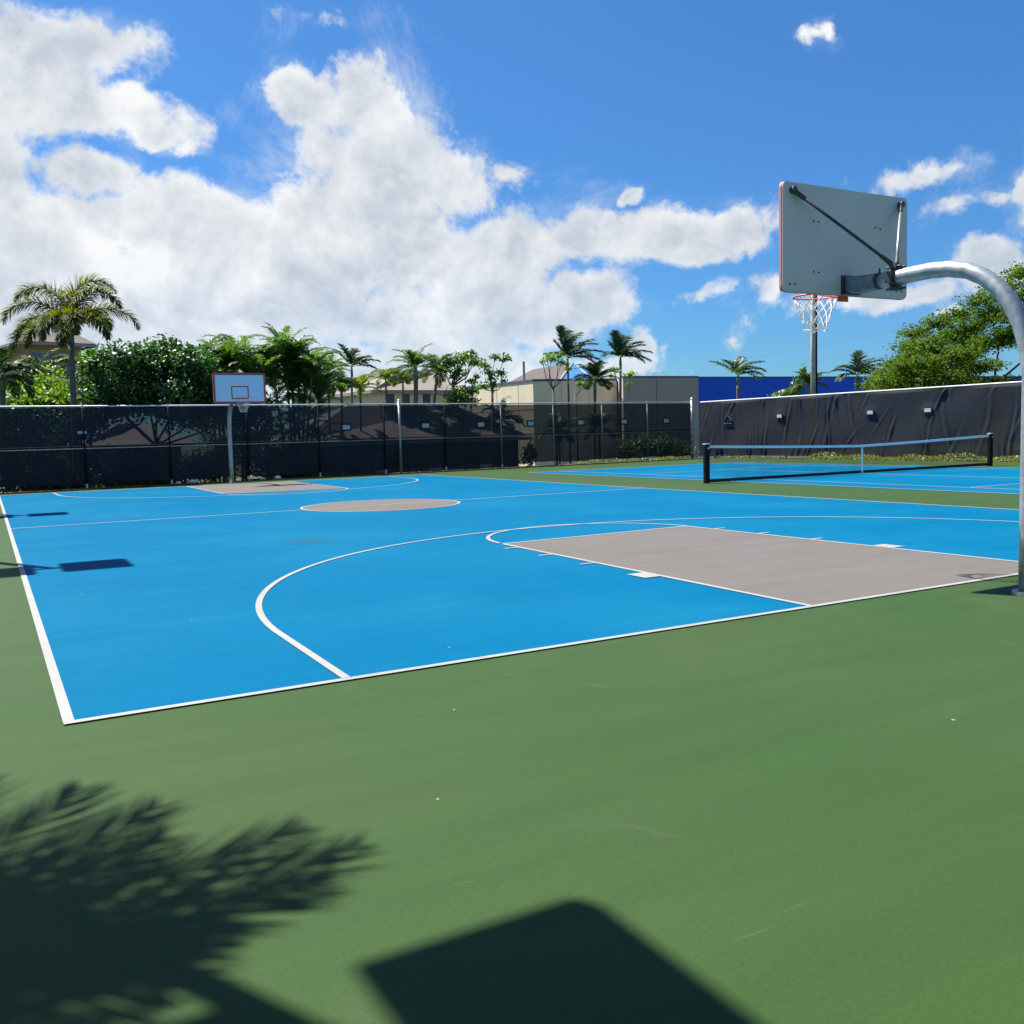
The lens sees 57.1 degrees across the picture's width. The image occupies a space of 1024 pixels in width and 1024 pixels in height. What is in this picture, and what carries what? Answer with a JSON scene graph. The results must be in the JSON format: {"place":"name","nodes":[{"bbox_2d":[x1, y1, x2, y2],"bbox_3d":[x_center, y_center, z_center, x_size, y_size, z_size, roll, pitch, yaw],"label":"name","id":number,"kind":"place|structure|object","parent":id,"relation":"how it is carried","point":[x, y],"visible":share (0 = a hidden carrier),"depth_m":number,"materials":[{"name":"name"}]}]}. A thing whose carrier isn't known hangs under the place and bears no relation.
{"place":"outdoors","nodes":[
{"label":"outdoors","id":0,"kind":"place"},
{"bbox_2d":[0,457,1018,492],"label":"soil border","id":1,"kind":"object","parent":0,"point":[621,461],"visible":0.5,"depth_m":42.77,"materials":[{"name":"brown soil"}]},
{"bbox_2d":[188,479,196,483],"bbox_3d":[-12.228,-1.153,36.129,0.339,0.202,0.340,1,5,29],"label":"stone","id":2,"kind":"object","parent":1,"relation":"on","point":[192,481],"visible":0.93,"depth_m":36.01,"materials":[{"name":"grey stone"}]},
{"bbox_2d":[3,464,568,492],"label":"leaf litter","id":3,"kind":"object","parent":1,"relation":"on","point":[265,479],"visible":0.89,"depth_m":37.52,"materials":[{"name":"brown plant"}]},
{"bbox_2d":[0,397,693,488],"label":"fence","id":4,"kind":"object","parent":1,"relation":"on","point":[63,446],"visible":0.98,"depth_m":38.82,"materials":[{"name":"black fabric"}]},
{"bbox_2d":[568,455,780,463],"bbox_3d":[8.113,-2.751,48.242,10.563,0.273,4.795,-1,5,2],"label":"ground cover","id":5,"kind":"object","parent":1,"relation":"on","point":[667,457],"visible":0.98,"depth_m":48.24,"materials":[{"name":"green plant"}]},
{"bbox_2d":[699,381,1021,459],"bbox_3d":[21.611,-3.064,30.656,0.198,3.034,46.235,-4,5,-30],"label":"fence","id":6,"kind":"object","parent":1,"relation":"on","point":[891,415],"visible":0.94,"depth_m":40.83,"materials":[{"name":"grey fabric"}]},
{"bbox_2d":[805,452,1019,461],"bbox_3d":[19.881,-1.934,33.595,1.232,0.434,24.419,-4,5,-30],"label":"ground cover","id":7,"kind":"object","parent":1,"relation":"on","point":[905,457],"visible":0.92,"depth_m":39.00,"materials":[{"name":"green plant"}]},
{"bbox_2d":[0,455,1018,488],"bbox_3d":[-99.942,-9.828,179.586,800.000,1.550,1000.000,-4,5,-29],"label":"ground","id":8,"kind":"structure","parent":0,"point":[253,477],"depth_m":48.04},
{"bbox_2d":[0,347,47,488],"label":"palm tree","id":9,"kind":"object","parent":8,"relation":"on","point":[6,363],"visible":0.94,"depth_m":35.98,"materials":[{"name":"green plant"}]},
{"bbox_2d":[10,347,67,384],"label":"palm tree","id":10,"kind":"object","parent":8,"relation":"on","point":[30,359],"visible":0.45,"depth_m":41.91,"materials":[{"name":"green plant"}]},
{"bbox_2d":[6,362,77,488],"bbox_3d":[-19.668,-2.917,39.428,3.696,6.763,4.353,-4,5,-29],"label":"shrub","id":11,"kind":"object","parent":8,"relation":"on","point":[49,391],"visible":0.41,"depth_m":38.84,"materials":[{"name":"green plant"}]},
{"bbox_2d":[6,390,77,408],"bbox_3d":[-19.747,-2.427,38.377,6.452,5.670,3.180,-1,5,1],"label":"shrub","id":12,"kind":"object","parent":8,"relation":"on","point":[9,400],"visible":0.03,"depth_m":38.12,"materials":[{"name":"green plant"}]},
{"bbox_2d":[0,334,97,491],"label":"ochre house","id":13,"kind":"structure","parent":8,"relation":"on","point":[40,349],"depth_m":57.21,"materials":[{"name":"brown paint"}]},
{"bbox_2d":[31,351,42,376],"bbox_3d":[-28.410,-8.842,56.393,0.604,1.520,0.065,-6,7,-43],"label":"window","id":14,"kind":"structure","parent":13,"relation":"in","point":[35,354],"depth_m":56.34,"materials":[{"name":"grey glass"}]},
{"bbox_2d":[45,352,56,375],"bbox_3d":[-27.860,-8.899,56.908,0.604,1.520,0.065,-6,7,-43],"label":"window","id":15,"kind":"structure","parent":13,"relation":"in","point":[53,353],"depth_m":56.94,"materials":[{"name":"grey glass"}]},
{"bbox_2d":[61,352,68,377],"bbox_3d":[-27.201,-8.969,57.526,0.604,1.520,0.065,-6,7,-43],"label":"window","id":16,"kind":"structure","parent":13,"relation":"in","point":[62,353],"depth_m":57.45,"materials":[{"name":"grey glass"}]},
{"bbox_2d":[0,484,104,491],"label":"shrub","id":17,"kind":"object","parent":8,"relation":"on","point":[32,488],"visible":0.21,"depth_m":35.34,"materials":[{"name":"green plant"}]},
{"bbox_2d":[0,272,141,487],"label":"foxtail palm","id":18,"kind":"object","parent":8,"relation":"on","point":[71,318],"visible":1,"depth_m":36.34,"materials":[{"name":"green plant"}]},
{"bbox_2d":[56,348,99,487],"bbox_3d":[-18.802,-3.518,42.185,2.630,7.429,2.482,-4,5,-29],"label":"tree","id":19,"kind":"object","parent":8,"relation":"on","point":[86,354],"visible":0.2,"depth_m":41.57,"materials":[{"name":"green plant"}]},
{"bbox_2d":[85,477,229,486],"bbox_3d":[-14.852,-1.643,38.289,7.466,2.503,3.184,-2,5,-1],"label":"shrub","id":20,"kind":"object","parent":8,"relation":"on","point":[135,483],"visible":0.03,"depth_m":37.93,"materials":[{"name":"green plant"}]},
{"bbox_2d":[63,333,278,483],"bbox_3d":[-14.003,-3.876,38.718,8.620,6.938,4.584,-2,5,-6],"label":"clusia tree","id":21,"kind":"object","parent":8,"relation":"on","point":[129,369],"visible":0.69,"depth_m":37.78,"materials":[{"name":"green plant"}]},
{"bbox_2d":[181,333,288,481],"bbox_3d":[-12.266,-4.154,41.327,6.335,7.454,3.853,0,5,18],"label":"areca palm clump","id":22,"kind":"object","parent":8,"relation":"on","point":[245,363],"visible":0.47,"depth_m":40.43,"materials":[{"name":"green plant"}]},
{"bbox_2d":[200,472,327,481],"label":"shrub","id":23,"kind":"object","parent":8,"relation":"on","point":[298,476],"visible":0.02,"depth_m":40.89,"materials":[{"name":"green plant"}]},
{"bbox_2d":[228,321,349,477],"bbox_3d":[-9.651,-4.606,41.991,5.152,7.757,4.281,-1,5,6],"label":"areca palm clump","id":24,"kind":"object","parent":8,"relation":"on","point":[300,363],"visible":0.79,"depth_m":41.26,"materials":[{"name":"green plant"}]},
{"bbox_2d":[319,355,351,405],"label":"palm tree","id":25,"kind":"object","parent":8,"relation":"on","point":[328,368],"visible":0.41,"depth_m":45.89,"materials":[{"name":"green plant"}]},
{"bbox_2d":[325,371,358,474],"bbox_3d":[-8.260,-3.631,46.156,1.878,6.423,1.890,-4,5,-29],"label":"palm tree","id":26,"kind":"object","parent":8,"relation":"on","point":[341,388],"visible":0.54,"depth_m":45.77,"materials":[{"name":"green plant"}]},
{"bbox_2d":[284,368,399,405],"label":"brown roofed building","id":27,"kind":"structure","parent":8,"relation":"on","point":[376,375],"depth_m":72.89,"materials":[{"name":"brown"}]},
{"bbox_2d":[334,343,380,403],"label":"palm tree","id":28,"kind":"object","parent":8,"relation":"on","point":[351,355],"visible":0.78,"depth_m":59.99,"materials":[{"name":"green plant"}]},
{"bbox_2d":[337,374,382,405],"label":"palm tree","id":29,"kind":"object","parent":8,"relation":"on","point":[361,380],"visible":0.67,"depth_m":46.87,"materials":[{"name":"green plant"}]},
{"bbox_2d":[368,367,405,403],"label":"palm tree","id":30,"kind":"object","parent":8,"relation":"on","point":[385,374],"visible":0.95,"depth_m":49.80,"materials":[{"name":"green plant"}]},
{"bbox_2d":[268,405,518,477],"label":"shingle roofed house","id":31,"kind":"structure","parent":8,"relation":"on","point":[394,470],"depth_m":48.24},
{"bbox_2d":[480,464,491,467],"bbox_3d":[-1.397,-2.900,49.854,0.704,1.100,0.060,-4,5,-28],"label":"window","id":32,"kind":"structure","parent":31,"relation":"in","point":[485,465],"depth_m":49.87,"materials":[{"name":"glass"}]},
{"bbox_2d":[322,370,466,405],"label":"tan building","id":33,"kind":"structure","parent":8,"relation":"on","point":[394,394],"depth_m":64.58,"materials":[{"name":"beige paint"}]},
{"bbox_2d":[387,394,394,403],"bbox_3d":[-8.175,-7.571,63.310,0.573,0.700,0.060,-5,6,-33],"label":"window","id":34,"kind":"structure","parent":33,"relation":"in","point":[390,397],"depth_m":63.29,"materials":[{"name":"grey glass"}]},
{"bbox_2d":[404,394,409,402],"bbox_3d":[-7.216,-7.649,63.932,0.573,0.700,0.060,-5,6,-33],"label":"window","id":35,"kind":"structure","parent":33,"relation":"in","point":[406,396],"depth_m":63.95,"materials":[{"name":"grey glass"}]},
{"bbox_2d":[423,394,430,402],"bbox_3d":[-5.884,-7.757,64.797,0.573,0.700,0.060,-5,6,-33],"label":"window","id":36,"kind":"structure","parent":33,"relation":"in","point":[426,397],"depth_m":64.76,"materials":[{"name":"grey glass"}]},
{"bbox_2d":[390,368,413,402],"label":"palm tree","id":37,"kind":"object","parent":8,"relation":"on","point":[406,375],"visible":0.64,"depth_m":50.80,"materials":[{"name":"green plant"}]},
{"bbox_2d":[385,343,448,405],"bbox_3d":[-4.954,-4.927,50.215,3.096,8.153,2.977,0,5,13],"label":"palm tree","id":38,"kind":"object","parent":8,"relation":"on","point":[414,358],"visible":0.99,"depth_m":49.92,"materials":[{"name":"green plant"}]},
{"bbox_2d":[410,353,461,402],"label":"palm tree","id":39,"kind":"object","parent":8,"relation":"on","point":[424,371],"visible":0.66,"depth_m":51.74,"materials":[{"name":"green plant"}]},
{"bbox_2d":[437,349,486,394],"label":"plumeria tree","id":40,"kind":"object","parent":8,"relation":"on","point":[467,355],"visible":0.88,"depth_m":51.78,"materials":[{"name":"green plant"}]},
{"bbox_2d":[442,371,481,404],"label":"plumeria tree","id":41,"kind":"object","parent":8,"relation":"on","point":[461,395],"visible":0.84,"depth_m":50.87,"materials":[{"name":"green plant"}]},
{"bbox_2d":[472,351,511,404],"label":"plumeria tree","id":42,"kind":"object","parent":8,"relation":"on","point":[490,378],"visible":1,"depth_m":49.95,"materials":[{"name":"green plant"}]},
{"bbox_2d":[482,395,511,404],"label":"palm tree","id":43,"kind":"object","parent":8,"relation":"on","point":[504,399],"visible":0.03,"depth_m":52.34,"materials":[{"name":"green plant"}]},
{"bbox_2d":[463,361,617,465],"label":"store building","id":44,"kind":"structure","parent":8,"relation":"on","point":[532,386],"depth_m":76.99,"materials":[{"name":"beige paint"}]},
{"bbox_2d":[539,350,577,464],"bbox_3d":[2.893,-5.599,56.311,2.443,8.060,0.974,-2,5,-6],"label":"plumeria tree","id":45,"kind":"object","parent":8,"relation":"on","point":[552,357],"visible":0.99,"depth_m":55.96,"materials":[{"name":"green plant"}]},
{"bbox_2d":[545,324,606,463],"bbox_3d":[4.325,-7.255,62.155,3.944,10.308,3.358,-6,6,-40],"label":"palm tree","id":46,"kind":"object","parent":8,"relation":"on","point":[566,340],"visible":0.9,"depth_m":62.01,"materials":[{"name":"green plant"}]},
{"bbox_2d":[574,377,589,463],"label":"plumeria tree","id":47,"kind":"object","parent":8,"relation":"on","point":[579,384],"visible":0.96,"depth_m":53.98,"materials":[{"name":"green plant"}]},
{"bbox_2d":[568,361,621,462],"bbox_3d":[5.263,-5.546,58.365,3.140,7.480,3.320,0,5,15],"label":"palm tree","id":48,"kind":"object","parent":8,"relation":"on","point":[594,370],"visible":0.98,"depth_m":57.82,"materials":[{"name":"green plant"}]},
{"bbox_2d":[608,366,637,403],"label":"plumeria tree","id":49,"kind":"object","parent":8,"relation":"on","point":[631,374],"visible":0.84,"depth_m":59.94,"materials":[{"name":"green plant"}]},
{"bbox_2d":[601,330,653,460],"bbox_3d":[7.654,-7.138,62.175,3.506,9.890,2.971,-5,6,-39],"label":"palm tree","id":50,"kind":"object","parent":8,"relation":"on","point":[619,343],"visible":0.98,"depth_m":61.98,"materials":[{"name":"green plant"}]},
{"bbox_2d":[616,446,698,460],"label":"shrub","id":51,"kind":"object","parent":8,"relation":"on","point":[665,456],"depth_m":52.23,"materials":[{"name":"green plant"}]},
{"bbox_2d":[708,356,765,400],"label":"palm tree","id":52,"kind":"object","parent":8,"relation":"on","point":[734,367],"visible":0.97,"depth_m":59.94,"materials":[{"name":"green plant"}]},
{"bbox_2d":[766,363,807,398],"bbox_3d":[14.646,-5.413,50.146,2.326,4.969,1.284,-2,5,-3],"label":"shrub","id":53,"kind":"object","parent":8,"relation":"on","point":[798,390],"visible":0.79,"depth_m":49.87,"materials":[{"name":"green plant"}]},
{"bbox_2d":[790,370,827,396],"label":"palm tree","id":54,"kind":"object","parent":8,"relation":"on","point":[805,376],"visible":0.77,"depth_m":48.90,"materials":[{"name":"green plant"}]},
{"bbox_2d":[811,295,816,393],"bbox_3d":[14.778,-8.392,46.140,0.299,11.596,0.269,-4,5,-29],"label":"utility pole","id":55,"kind":"object","parent":8,"relation":"on","point":[813,363],"visible":0.22,"depth_m":46.09,"materials":[{"name":"grey metal"}]},
{"bbox_2d":[617,376,1021,460],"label":"store building","id":56,"kind":"structure","parent":8,"relation":"on","point":[698,389],"depth_m":76.64,"materials":[{"name":"paint"}]},
{"bbox_2d":[827,349,884,393],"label":"palm tree","id":57,"kind":"object","parent":8,"relation":"on","point":[863,366],"visible":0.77,"depth_m":53.91,"materials":[{"name":"green plant"}]},
{"bbox_2d":[851,261,1023,392],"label":"spreading tree","id":58,"kind":"object","parent":8,"relation":"on","point":[917,362],"visible":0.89,"depth_m":43.92,"materials":[{"name":"green plant"}]},
{"bbox_2d":[0,458,1023,1023],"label":"court apron","id":59,"kind":"object","parent":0,"point":[806,816],"visible":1,"depth_m":3.72,"materials":[{"name":"green paint"}]},
{"bbox_2d":[212,373,265,482],"bbox_3d":[-9.693,-2.998,34.139,2.516,3.968,1.715,33,35,82],"label":"basketball hoop","id":60,"kind":"object","parent":59,"relation":"on","point":[231,389],"visible":1,"depth_m":33.42,"materials":[{"name":"metal"}]},
{"bbox_2d":[0,475,1018,724],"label":"basketball court surface","id":61,"kind":"object","parent":59,"relation":"on","point":[138,609],"visible":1,"depth_m":10.91,"materials":[{"name":"blue paint"}]},
{"bbox_2d":[189,481,340,493],"bbox_3d":[-8.384,-0.834,31.557,3.760,0.001,6.770,-4,5,-29],"label":"key","id":62,"kind":"object","parent":61,"relation":"on","point":[258,487],"visible":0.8,"depth_m":31.32,"materials":[{"name":"grey paint"}]},
{"bbox_2d":[303,499,457,511],"bbox_3d":[-3.019,-0.163,21.720,3.600,0.001,3.600,-4,5,-29],"label":"circle","id":63,"kind":"object","parent":61,"relation":"on","point":[379,505],"visible":1,"depth_m":21.62,"materials":[{"name":"grey paint"}]},
{"bbox_2d":[0,475,1018,723],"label":"basketball court lines","id":64,"kind":"object","parent":61,"relation":"on","point":[58,691],"visible":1,"depth_m":8.18,"materials":[{"name":"white paint"}]},
{"bbox_2d":[508,526,1017,604],"bbox_3d":[2.739,0.518,11.649,3.700,0.001,6.020,-4,5,-29],"label":"key","id":65,"kind":"object","parent":61,"relation":"on","point":[809,571],"visible":1,"depth_m":10.77,"materials":[{"name":"grey paint"}]},
{"bbox_2d":[532,462,1019,493],"bbox_3d":[10.988,-1.215,29.815,10.680,0.001,23.300,-4,5,-29],"label":"tennis court surface","id":66,"kind":"object","parent":59,"relation":"on","point":[955,479],"visible":1,"depth_m":29.27,"materials":[{"name":"blue paint"}]},
{"bbox_2d":[528,462,1019,493],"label":"tennis court lines","id":67,"kind":"object","parent":66,"relation":"on","point":[819,481],"visible":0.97,"depth_m":28.75,"materials":[{"name":"white paint"}]},
{"bbox_2d":[702,433,993,482],"bbox_3d":[11.059,-1.774,29.706,12.627,1.135,0.168,-4,5,-28],"label":"tennis net","id":68,"kind":"object","parent":66,"relation":"on","point":[706,462],"visible":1,"depth_m":29.18,"materials":[{"name":"fabric"}]},
{"bbox_2d":[779,181,1023,596],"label":"basketball hoop","id":69,"kind":"object","parent":59,"relation":"on","point":[840,245],"visible":1,"depth_m":9.50,"materials":[{"name":"metal"}]},
{"bbox_2d":[0,0,1023,406],"label":"sky","id":70,"kind":"structure","parent":0,"point":[374,177],"materials":[{"name":"blue"}]},
{"bbox_2d":[637,309,1002,375],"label":"power line","id":71,"kind":"object","parent":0,"point":[804,347],"visible":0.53,"depth_m":62.48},
{"bbox_2d":[711,328,1008,376],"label":"power line","id":72,"kind":"object","parent":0,"point":[847,355],"visible":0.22,"depth_m":59.14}
]}

